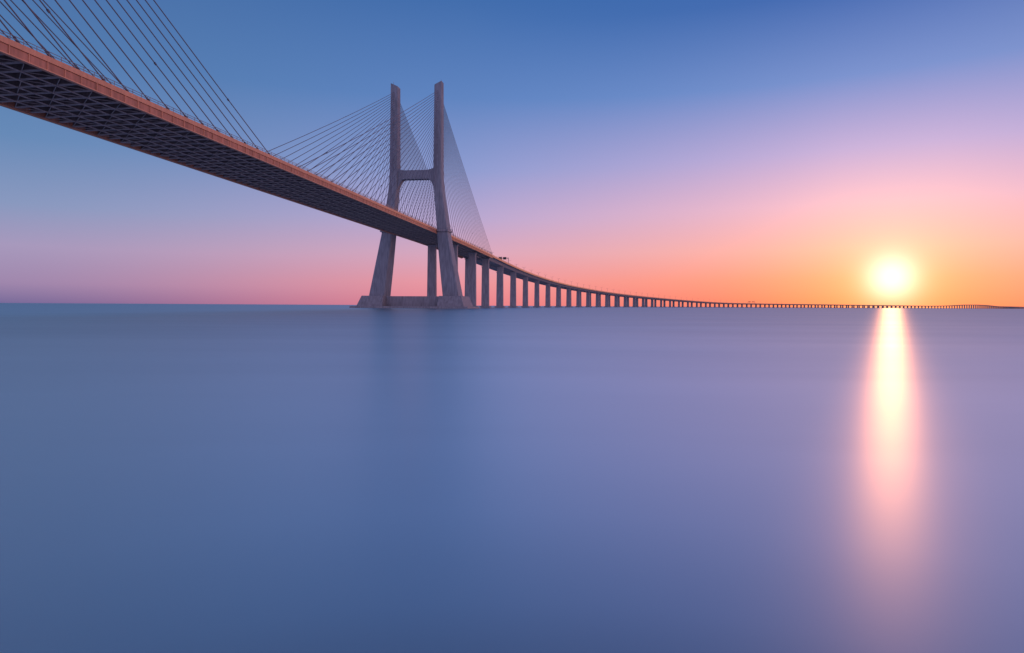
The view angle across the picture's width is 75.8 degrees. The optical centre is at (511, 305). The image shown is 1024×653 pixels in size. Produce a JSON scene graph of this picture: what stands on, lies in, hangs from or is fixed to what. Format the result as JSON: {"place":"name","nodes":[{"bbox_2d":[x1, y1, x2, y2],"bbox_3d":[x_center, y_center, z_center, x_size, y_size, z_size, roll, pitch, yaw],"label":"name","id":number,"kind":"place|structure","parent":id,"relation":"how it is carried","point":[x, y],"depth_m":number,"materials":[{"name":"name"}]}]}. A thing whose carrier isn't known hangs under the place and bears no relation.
{"place":"outdoors","nodes":[
{"label":"outdoors","id":0,"kind":"place"},
{"bbox_2d":[0,303,1023,652],"bbox_3d":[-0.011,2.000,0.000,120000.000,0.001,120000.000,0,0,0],"label":"water","id":1,"kind":"structure","parent":0,"point":[348,479],"depth_m":7.56,"materials":[{"name":"blue liquid"}]},
{"bbox_2d":[0,0,492,308],"bbox_3d":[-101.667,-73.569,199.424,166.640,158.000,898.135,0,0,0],"label":"cable stayed bridge","id":2,"kind":"structure","parent":1,"relation":"in","point":[39,85],"depth_m":230.67,"materials":[{"name":"concrete"}]},
{"bbox_2d":[427,244,1023,308],"bbox_3d":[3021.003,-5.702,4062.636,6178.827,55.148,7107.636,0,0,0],"label":"viaduct bridge","id":3,"kind":"structure","parent":1,"relation":"in","point":[500,266],"depth_m":872.51,"materials":[{"name":"concrete"}]},
{"bbox_2d":[0,0,1023,307],"label":"sky","id":4,"kind":"structure","parent":0,"point":[838,152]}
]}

